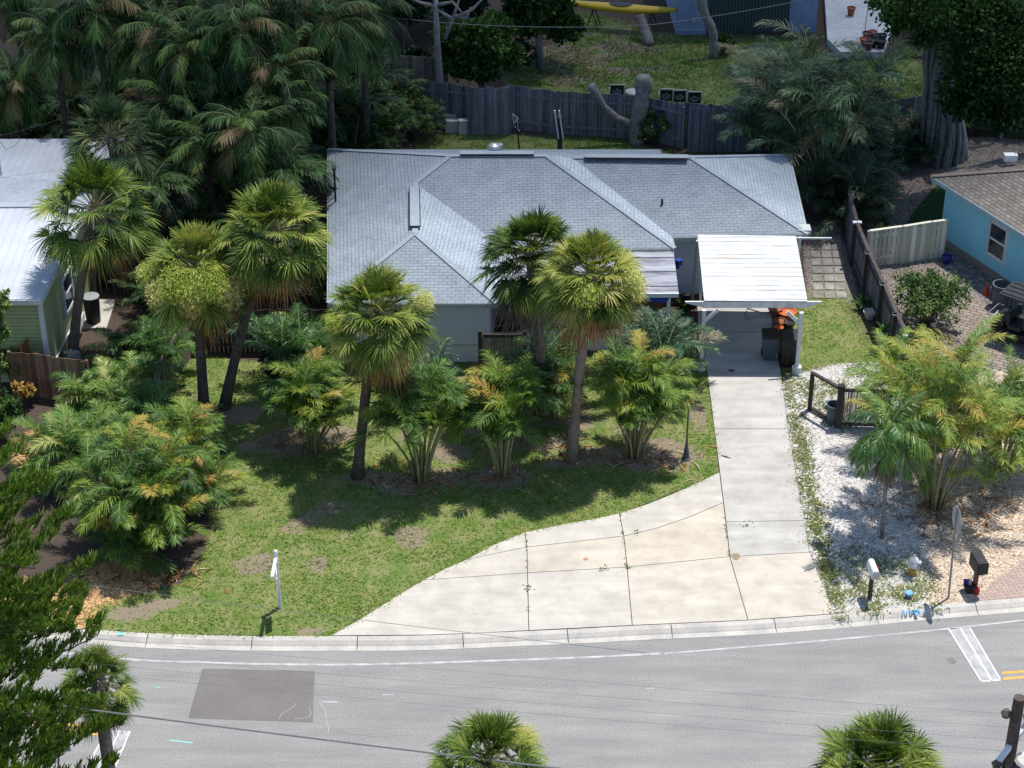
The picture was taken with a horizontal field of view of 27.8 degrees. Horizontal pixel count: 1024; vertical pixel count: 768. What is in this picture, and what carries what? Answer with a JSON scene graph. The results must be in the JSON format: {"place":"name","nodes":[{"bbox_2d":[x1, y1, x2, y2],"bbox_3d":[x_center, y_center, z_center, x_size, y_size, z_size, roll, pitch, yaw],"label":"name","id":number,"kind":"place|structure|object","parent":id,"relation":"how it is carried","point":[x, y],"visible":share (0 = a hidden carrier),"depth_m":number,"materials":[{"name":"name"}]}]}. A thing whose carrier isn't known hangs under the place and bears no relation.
{"place":"outdoors","nodes":[
{"label":"outdoors","id":0,"kind":"place"},
{"bbox_2d":[0,410,129,767],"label":"norfolk pine","id":1,"kind":"object","parent":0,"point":[27,609],"visible":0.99,"depth_m":46.73,"materials":[{"name":"plant"}]},
{"bbox_2d":[0,0,1023,646],"bbox_3d":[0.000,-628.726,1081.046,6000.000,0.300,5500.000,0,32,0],"label":"ground","id":2,"kind":"structure","parent":0,"point":[848,514],"depth_m":66.94,"materials":[{"name":"plant"}]},
{"bbox_2d":[0,47,57,138],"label":"grove palm","id":3,"kind":"object","parent":2,"relation":"on","point":[13,104],"visible":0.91,"depth_m":81.36,"materials":[{"name":"green plant"}]},
{"bbox_2d":[0,0,61,110],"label":"grove palm","id":4,"kind":"object","parent":2,"relation":"on","point":[15,6],"visible":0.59,"depth_m":85.83,"materials":[{"name":"green plant"}]},
{"bbox_2d":[7,350,88,399],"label":"yard fence","id":5,"kind":"object","parent":2,"relation":"on","point":[41,368],"visible":0.69,"depth_m":70.46,"materials":[{"name":"brown wood"}]},
{"bbox_2d":[5,0,104,138],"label":"grove palm","id":6,"kind":"object","parent":2,"relation":"on","point":[57,61],"visible":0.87,"depth_m":80.69,"materials":[{"name":"green plant"}]},
{"bbox_2d":[0,138,126,381],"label":"green house","id":7,"kind":"structure","parent":2,"relation":"on","point":[38,314],"depth_m":73.38,"materials":[{"name":"metal"}]},
{"bbox_2d":[0,402,136,513],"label":"areca palm","id":8,"kind":"object","parent":2,"relation":"on","point":[61,439],"visible":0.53,"depth_m":65.95,"materials":[{"name":"plant"}]},
{"bbox_2d":[12,71,134,138],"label":"understory palm","id":9,"kind":"object","parent":2,"relation":"on","point":[75,101],"visible":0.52,"depth_m":87.22,"materials":[{"name":"plant"}]},
{"bbox_2d":[25,148,165,350],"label":"cabbage palm","id":10,"kind":"object","parent":2,"relation":"on","point":[86,175],"visible":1,"depth_m":69.76,"materials":[{"name":"green plant"}]},
{"bbox_2d":[36,0,156,130],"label":"grove palm","id":11,"kind":"object","parent":2,"relation":"on","point":[96,25],"visible":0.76,"depth_m":80.53,"materials":[{"name":"green plant"}]},
{"bbox_2d":[58,92,167,250],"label":"cabbage palm","id":12,"kind":"object","parent":2,"relation":"on","point":[114,111],"visible":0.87,"depth_m":76.34,"materials":[{"name":"green plant"}]},
{"bbox_2d":[47,350,178,449],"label":"areca palm","id":13,"kind":"object","parent":2,"relation":"on","point":[108,385],"visible":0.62,"depth_m":68.61,"materials":[{"name":"plant"}]},
{"bbox_2d":[37,413,216,577],"bbox_3d":[-11.494,3.253,62.613,5.236,4.563,4.916,0,32,0],"label":"areca palm","id":14,"kind":"object","parent":2,"relation":"on","point":[141,499],"visible":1,"depth_m":61.94,"materials":[{"name":"plant"}]},
{"bbox_2d":[98,243,155,290],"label":"wooden fence","id":15,"kind":"object","parent":2,"relation":"on","point":[115,286],"visible":0.26,"depth_m":77.06,"materials":[{"name":"brown wood"}]},
{"bbox_2d":[79,315,208,408],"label":"areca palm","id":16,"kind":"object","parent":2,"relation":"on","point":[143,340],"visible":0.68,"depth_m":71.29,"materials":[{"name":"plant"}]},
{"bbox_2d":[106,151,206,246],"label":"grove palm","id":17,"kind":"object","parent":2,"relation":"on","point":[156,196],"visible":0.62,"depth_m":76.33,"materials":[{"name":"green plant"}]},
{"bbox_2d":[104,0,209,195],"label":"grove palm","id":18,"kind":"object","parent":2,"relation":"on","point":[144,38],"visible":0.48,"depth_m":79.99,"materials":[{"name":"green plant"}]},
{"bbox_2d":[93,376,229,458],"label":"areca palm","id":19,"kind":"object","parent":2,"relation":"on","point":[154,397],"visible":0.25,"depth_m":67.59,"materials":[{"name":"plant"}]},
{"bbox_2d":[117,68,216,227],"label":"grove palm","id":20,"kind":"object","parent":2,"relation":"on","point":[159,111],"visible":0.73,"depth_m":78.50,"materials":[{"name":"green plant"}]},
{"bbox_2d":[133,1,234,210],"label":"grove palm","id":21,"kind":"object","parent":2,"relation":"on","point":[206,74],"visible":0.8,"depth_m":78.59,"materials":[{"name":"green plant"}]},
{"bbox_2d":[138,189,241,263],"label":"understory palm","id":22,"kind":"object","parent":2,"relation":"on","point":[191,213],"visible":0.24,"depth_m":78.70,"materials":[{"name":"plant"}]},
{"bbox_2d":[135,218,260,411],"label":"cabbage palm","id":23,"kind":"object","parent":2,"relation":"on","point":[166,276],"visible":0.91,"depth_m":66.60,"materials":[{"name":"green plant"}]},
{"bbox_2d":[133,395,262,512],"bbox_3d":[-10.286,2.215,64.851,4.069,3.710,3.829,21,38,30],"label":"areca palm","id":24,"kind":"object","parent":2,"relation":"on","point":[206,473],"visible":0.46,"depth_m":64.73,"materials":[{"name":"plant"}]},
{"bbox_2d":[148,103,258,231],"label":"grove palm","id":25,"kind":"object","parent":2,"relation":"on","point":[193,164],"visible":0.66,"depth_m":77.60,"materials":[{"name":"green plant"}]},
{"bbox_2d":[180,40,258,203],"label":"grove palm","id":26,"kind":"object","parent":2,"relation":"on","point":[211,87],"visible":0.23,"depth_m":79.41,"materials":[{"name":"green plant"}]},
{"bbox_2d":[187,0,298,109],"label":"grove palm","id":27,"kind":"object","parent":2,"relation":"on","point":[234,12],"visible":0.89,"depth_m":78.15,"materials":[{"name":"green plant"}]},
{"bbox_2d":[166,308,325,352],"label":"side fence","id":28,"kind":"object","parent":2,"relation":"on","point":[227,347],"visible":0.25,"depth_m":73.20,"materials":[{"name":"brown wood"}]},
{"bbox_2d":[191,88,308,235],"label":"grove palm","id":29,"kind":"object","parent":2,"relation":"on","point":[249,145],"visible":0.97,"depth_m":76.80,"materials":[{"name":"green plant"}]},
{"bbox_2d":[207,177,336,410],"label":"cabbage palm","id":30,"kind":"object","parent":2,"relation":"on","point":[282,272],"visible":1,"depth_m":66.45,"materials":[{"name":"green plant"}]},
{"bbox_2d":[233,0,317,70],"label":"grove palm","id":31,"kind":"object","parent":2,"relation":"on","point":[278,3],"visible":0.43,"depth_m":79.62,"materials":[{"name":"green plant"}]},
{"bbox_2d":[232,65,328,214],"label":"grove palm","id":32,"kind":"object","parent":2,"relation":"on","point":[298,121],"visible":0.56,"depth_m":78.46,"materials":[{"name":"green plant"}]},
{"bbox_2d":[224,137,339,253],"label":"grove palm","id":33,"kind":"object","parent":2,"relation":"on","point":[287,174],"visible":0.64,"depth_m":77.08,"materials":[{"name":"green plant"}]},
{"bbox_2d":[226,23,339,130],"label":"grove palm","id":34,"kind":"object","parent":2,"relation":"on","point":[275,71],"visible":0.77,"depth_m":78.34,"materials":[{"name":"green plant"}]},
{"bbox_2d":[227,302,356,369],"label":"areca palm","id":35,"kind":"object","parent":2,"relation":"on","point":[292,338],"visible":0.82,"depth_m":70.62,"materials":[{"name":"plant"}]},
{"bbox_2d":[254,346,360,454],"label":"areca palm","id":36,"kind":"object","parent":2,"relation":"on","point":[314,409],"visible":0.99,"depth_m":66.80,"materials":[{"name":"plant"}]},
{"bbox_2d":[278,0,385,147],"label":"grove palm","id":37,"kind":"object","parent":2,"relation":"on","point":[334,49],"visible":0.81,"depth_m":80.50,"materials":[{"name":"green plant"}]},
{"bbox_2d":[272,67,419,162],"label":"understory palm","id":38,"kind":"object","parent":2,"relation":"on","point":[341,91],"visible":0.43,"depth_m":85.89,"materials":[{"name":"plant"}]},
{"bbox_2d":[307,0,416,148],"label":"grove palm","id":39,"kind":"object","parent":2,"relation":"on","point":[379,41],"visible":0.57,"depth_m":82.88,"materials":[{"name":"green plant"}]},
{"bbox_2d":[319,261,442,479],"bbox_3d":[-4.070,-0.344,64.990,3.940,7.890,3.929,0,32,0],"label":"cabbage palm","id":40,"kind":"object","parent":2,"relation":"on","point":[372,360],"visible":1,"depth_m":63.34,"materials":[{"name":"green plant"}]},
{"bbox_2d":[355,97,418,148],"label":"lady palm","id":41,"kind":"object","parent":2,"relation":"on","point":[391,108],"visible":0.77,"depth_m":86.28,"materials":[{"name":"green plant"}]},
{"bbox_2d":[340,357,481,484],"bbox_3d":[-3.240,1.354,65.655,4.170,4.273,4.610,25,40,34],"label":"areca palm","id":42,"kind":"object","parent":2,"relation":"on","point":[424,390],"visible":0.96,"depth_m":64.75,"materials":[{"name":"plant"}]},
{"bbox_2d":[377,55,447,96],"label":"wooden fence","id":43,"kind":"object","parent":2,"relation":"on","point":[415,62],"visible":0.28,"depth_m":91.02,"materials":[{"name":"grey wood"}]},
{"bbox_2d":[400,94,448,142],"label":"lady palm","id":44,"kind":"object","parent":2,"relation":"on","point":[431,107],"visible":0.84,"depth_m":88.01,"materials":[{"name":"green plant"}]},
{"bbox_2d":[407,80,471,124],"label":"wooden fence","id":45,"kind":"object","parent":2,"relation":"on","point":[455,102],"visible":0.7,"depth_m":89.12,"materials":[{"name":"grey wood"}]},
{"bbox_2d":[412,0,481,109],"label":"bare tree","id":46,"kind":"object","parent":2,"relation":"on","point":[435,5],"visible":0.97,"depth_m":87.60,"materials":[{"name":"grey plant"}]},
{"bbox_2d":[427,8,526,104],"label":"shade tree","id":47,"kind":"object","parent":2,"relation":"on","point":[482,54],"visible":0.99,"depth_m":89.35,"materials":[{"name":"green plant"}]},
{"bbox_2d":[76,294,879,638],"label":"lawn grass","id":48,"kind":"structure","parent":2,"relation":"on","point":[418,556],"depth_m":65.57,"materials":[{"name":"plant"}]},
{"bbox_2d":[467,87,510,134],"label":"fence panel","id":49,"kind":"object","parent":2,"relation":"on","point":[492,107],"visible":1,"depth_m":88.44,"materials":[{"name":"grey wood"}]},
{"bbox_2d":[440,347,563,478],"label":"areca palm","id":50,"kind":"object","parent":2,"relation":"on","point":[500,401],"visible":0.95,"depth_m":65.31,"materials":[{"name":"plant"}]},
{"bbox_2d":[478,330,526,375],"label":"privacy panel","id":51,"kind":"object","parent":2,"relation":"on","point":[497,342],"visible":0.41,"depth_m":71.59,"materials":[{"name":"brown wood"}]},
{"bbox_2d":[466,203,581,416],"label":"cabbage palm","id":52,"kind":"object","parent":2,"relation":"on","point":[516,296],"visible":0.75,"depth_m":66.58,"materials":[{"name":"green plant"}]},
{"bbox_2d":[28,597,1023,650],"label":"kerb","id":53,"kind":"structure","parent":2,"relation":"on","point":[558,637],"depth_m":60.16,"materials":[{"name":"concrete"}]},
{"bbox_2d":[462,323,603,416],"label":"areca palm","id":54,"kind":"object","parent":2,"relation":"on","point":[553,363],"visible":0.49,"depth_m":69.20,"materials":[{"name":"plant"}]},
{"bbox_2d":[62,27,1023,593],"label":"fallen leaves","id":55,"kind":"object","parent":2,"relation":"on","point":[926,509],"visible":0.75,"depth_m":66.49,"materials":[{"name":"brown plant"}]},
{"bbox_2d":[500,0,586,69],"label":"shade tree","id":56,"kind":"object","parent":2,"relation":"on","point":[541,17],"visible":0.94,"depth_m":93.73,"materials":[{"name":"green plant"}]},
{"bbox_2d":[322,143,810,361],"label":"house","id":57,"kind":"structure","parent":2,"relation":"on","point":[430,217],"depth_m":76.40,"materials":[{"name":"grey"}]},
{"bbox_2d":[332,473,833,635],"bbox_3d":[1.728,5.265,63.474,14.740,0.122,7.619,-4,32,-6],"label":"driveway apron","id":58,"kind":"object","parent":2,"relation":"on","point":[688,576],"visible":1,"depth_m":62.23,"materials":[{"name":"beige concrete"}]},
{"bbox_2d":[529,225,648,463],"bbox_3d":[2.392,-1.101,65.486,3.837,8.626,3.904,0,32,0],"label":"cabbage palm","id":59,"kind":"object","parent":2,"relation":"on","point":[580,314],"visible":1,"depth_m":63.76,"materials":[{"name":"green plant"}]},
{"bbox_2d":[503,251,678,349],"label":"screened porch","id":60,"kind":"object","parent":2,"relation":"on","point":[659,273],"visible":0.27,"depth_m":73.48,"materials":[{"name":"white paint"}]},
{"bbox_2d":[586,10,600,30],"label":"trestle","id":61,"kind":"object","parent":2,"relation":"on","point":[592,11],"visible":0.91,"depth_m":98.86,"materials":[{"name":"brown wood"}]},
{"bbox_2d":[571,0,676,13],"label":"kayak","id":62,"kind":"object","parent":61,"relation":"on","point":[621,7],"visible":0.94,"depth_m":98.22,"materials":[{"name":"yellow plastic"}]},
{"bbox_2d":[506,85,685,149],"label":"wooden fence","id":63,"kind":"object","parent":2,"relation":"on","point":[534,107],"visible":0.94,"depth_m":88.43,"materials":[{"name":"grey wood"}]},
{"bbox_2d":[587,74,652,146],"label":"pollarded tree","id":64,"kind":"object","parent":2,"relation":"on","point":[643,84],"visible":1,"depth_m":87.20,"materials":[{"name":"plant"}]},
{"bbox_2d":[565,328,702,459],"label":"areca palm","id":65,"kind":"object","parent":2,"relation":"on","point":[638,372],"visible":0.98,"depth_m":66.18,"materials":[{"name":"plant"}]},
{"bbox_2d":[601,304,728,380],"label":"areca palm","id":66,"kind":"object","parent":2,"relation":"on","point":[674,337],"visible":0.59,"depth_m":70.56,"materials":[{"name":"plant"}]},
{"bbox_2d":[687,107,752,151],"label":"fence panel","id":67,"kind":"object","parent":2,"relation":"on","point":[697,143],"visible":0.82,"depth_m":87.18,"materials":[{"name":"grey wood"}]},
{"bbox_2d":[522,370,950,622],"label":"weeds","id":68,"kind":"object","parent":2,"relation":"on","point":[825,568],"visible":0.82,"depth_m":63.71,"materials":[{"name":"plant"}]},
{"bbox_2d":[666,0,817,34],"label":"neighbour house","id":69,"kind":"structure","parent":2,"relation":"on","point":[804,12],"depth_m":98.18,"materials":[{"name":"paint"}]},
{"bbox_2d":[707,0,789,33],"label":"garage door","id":70,"kind":"structure","parent":69,"relation":"in","point":[740,22],"depth_m":98.12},
{"bbox_2d":[711,34,844,153],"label":"areca palm","id":71,"kind":"object","parent":2,"relation":"on","point":[747,129],"visible":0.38,"depth_m":85.66,"materials":[{"name":"plant"}]},
{"bbox_2d":[722,19,923,195],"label":"areca palm","id":72,"kind":"object","parent":2,"relation":"on","point":[800,85],"visible":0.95,"depth_m":81.36,"materials":[{"name":"plant"}]},
{"bbox_2d":[810,235,846,298],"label":"slab walk","id":73,"kind":"structure","parent":2,"relation":"on","point":[837,276],"depth_m":78.87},
{"bbox_2d":[778,83,911,163],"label":"areca palm","id":74,"kind":"object","parent":2,"relation":"on","point":[871,118],"visible":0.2,"depth_m":85.24,"materials":[{"name":"plant"}]},
{"bbox_2d":[807,371,892,427],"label":"frame fence","id":75,"kind":"object","parent":2,"relation":"on","point":[838,422],"visible":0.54,"depth_m":69.17,"materials":[{"name":"brown wood"}]},
{"bbox_2d":[791,141,912,239],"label":"areca palm","id":76,"kind":"object","parent":2,"relation":"on","point":[864,192],"visible":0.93,"depth_m":81.37,"materials":[{"name":"plant"}]},
{"bbox_2d":[824,0,891,58],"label":"patio slab","id":77,"kind":"structure","parent":2,"relation":"on","point":[841,24],"depth_m":98.72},
{"bbox_2d":[845,168,908,362],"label":"side fence","id":78,"kind":"object","parent":2,"relation":"on","point":[874,286],"visible":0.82,"depth_m":76.11,"materials":[{"name":"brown wood"}]},
{"bbox_2d":[866,225,902,265],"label":"cream fence","id":79,"kind":"object","parent":2,"relation":"on","point":[871,238],"visible":0.83,"depth_m":78.63,"materials":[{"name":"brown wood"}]},
{"bbox_2d":[845,385,938,538],"bbox_3d":[11.348,2.595,62.915,3.115,5.051,3.314,0,32,0],"label":"young palm","id":80,"kind":"object","parent":2,"relation":"on","point":[886,441],"visible":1,"depth_m":61.71,"materials":[{"name":"green plant"}]},
{"bbox_2d":[859,107,939,174],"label":"areca palm","id":81,"kind":"object","parent":2,"relation":"on","point":[908,131],"visible":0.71,"depth_m":86.02,"materials":[{"name":"plant"}]},
{"bbox_2d":[842,323,995,444],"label":"areca palm","id":82,"kind":"object","parent":2,"relation":"on","point":[877,375],"visible":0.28,"depth_m":67.51,"materials":[{"name":"plant"}]},
{"bbox_2d":[890,267,974,326],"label":"shrub","id":83,"kind":"object","parent":2,"relation":"on","point":[935,300],"visible":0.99,"depth_m":74.15,"materials":[{"name":"green plant"}]},
{"bbox_2d":[843,313,1023,511],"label":"areca palm","id":84,"kind":"object","parent":2,"relation":"on","point":[948,385],"visible":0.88,"depth_m":63.25,"materials":[{"name":"plant"}]},
{"bbox_2d":[864,0,1023,168],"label":"banyan tree","id":85,"kind":"object","parent":2,"relation":"on","point":[980,43],"visible":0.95,"depth_m":80.72,"materials":[{"name":"green plant"}]},
{"bbox_2d":[932,251,998,309],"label":"river rocks","id":86,"kind":"object","parent":2,"relation":"on","point":[956,262],"visible":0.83,"depth_m":78.33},
{"bbox_2d":[956,344,1023,471],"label":"areca palm","id":87,"kind":"object","parent":2,"relation":"on","point":[1007,387],"visible":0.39,"depth_m":66.21,"materials":[{"name":"plant"}]},
{"bbox_2d":[971,561,1023,601],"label":"paver drive","id":88,"kind":"structure","parent":2,"relation":"on","point":[1009,584],"depth_m":62.02,"materials":[{"name":"pink brick"}]},
{"bbox_2d":[0,612,1023,767],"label":"road","id":89,"kind":"structure","parent":0,"point":[911,672],"depth_m":57.91,"materials":[{"name":"asphalt"}]},
{"bbox_2d":[56,640,147,767],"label":"cabbage palm","id":90,"kind":"object","parent":89,"relation":"on","point":[125,690],"visible":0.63,"depth_m":50.35,"materials":[{"name":"green plant"}]},
{"bbox_2d":[188,668,314,721],"bbox_3d":[-7.228,8.725,58.068,3.465,0.001,2.294,0,32,0],"label":"road patch","id":91,"kind":"object","parent":89,"relation":"on","point":[214,700],"visible":1,"depth_m":58.04,"materials":[{"name":"asphalt"}]},
{"bbox_2d":[425,706,550,767],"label":"cabbage palm","id":92,"kind":"object","parent":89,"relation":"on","point":[498,731],"visible":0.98,"depth_m":47.28,"materials":[{"name":"green plant"}]},
{"bbox_2d":[19,619,1023,665],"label":"edge line","id":93,"kind":"object","parent":89,"relation":"on","point":[545,658],"visible":0.92,"depth_m":59.42,"materials":[{"name":"white paint"}]},
{"bbox_2d":[807,704,947,767],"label":"cabbage palm","id":94,"kind":"object","parent":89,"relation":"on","point":[884,750],"visible":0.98,"depth_m":46.88,"materials":[{"name":"green plant"}]},
{"bbox_2d":[950,628,998,679],"bbox_3d":[13.313,7.772,59.596,0.625,0.001,2.484,-6,32,-9],"label":"stop line","id":95,"kind":"object","parent":89,"relation":"on","point":[968,652],"visible":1,"depth_m":59.61,"materials":[{"name":"white paint"}]},
{"bbox_2d":[991,694,1023,767],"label":"utility pole","id":96,"kind":"object","parent":89,"relation":"on","point":[1007,757],"visible":1,"depth_m":43.65,"materials":[{"name":"brown wood"}]},
{"bbox_2d":[13,699,560,767],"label":"power line","id":97,"kind":"object","parent":96,"relation":"attached to","point":[318,738],"visible":0.87,"depth_m":47.15,"materials":[{"name":"grey metal"}]},
{"bbox_2d":[412,12,923,167],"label":"back grass","id":98,"kind":"structure","parent":0,"point":[655,60],"depth_m":94.83,"materials":[{"name":"plant"}]},
{"bbox_2d":[697,306,808,556],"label":"driveway","id":99,"kind":"structure","parent":0,"point":[757,469],"depth_m":68.79,"materials":[{"name":"grey concrete"}]},
{"bbox_2d":[685,235,831,374],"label":"carport","id":100,"kind":"object","parent":99,"relation":"on","point":[748,271],"visible":0.91,"depth_m":72.69,"materials":[{"name":"white paint"}]},
{"bbox_2d":[907,255,1023,373],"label":"gravel path","id":101,"kind":"structure","parent":0,"point":[974,314],"depth_m":75.29,"materials":[{"name":"gravel"}]},
{"bbox_2d":[927,219,948,258],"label":"cream fence","id":102,"kind":"object","parent":101,"relation":"on","point":[937,237],"visible":1,"depth_m":79.14,"materials":[{"name":"beige wood"}]},
{"bbox_2d":[897,221,931,263],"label":"cream gate","id":103,"kind":"structure","parent":102,"relation":"attached to","point":[914,242],"depth_m":78.91,"materials":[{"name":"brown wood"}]},
{"bbox_2d":[987,280,1023,342],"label":"golf cart","id":104,"kind":"object","parent":101,"relation":"on","point":[1010,322],"visible":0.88,"depth_m":73.90,"materials":[{"name":"paint"}]},
{"bbox_2d":[931,152,1023,282],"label":"blue house","id":105,"kind":"structure","parent":0,"point":[983,211],"depth_m":78.16,"materials":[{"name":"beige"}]},
{"bbox_2d":[985,218,1009,264],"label":"window","id":106,"kind":"structure","parent":105,"relation":"in","point":[998,235],"depth_m":77.46,"materials":[{"name":"white paint"}]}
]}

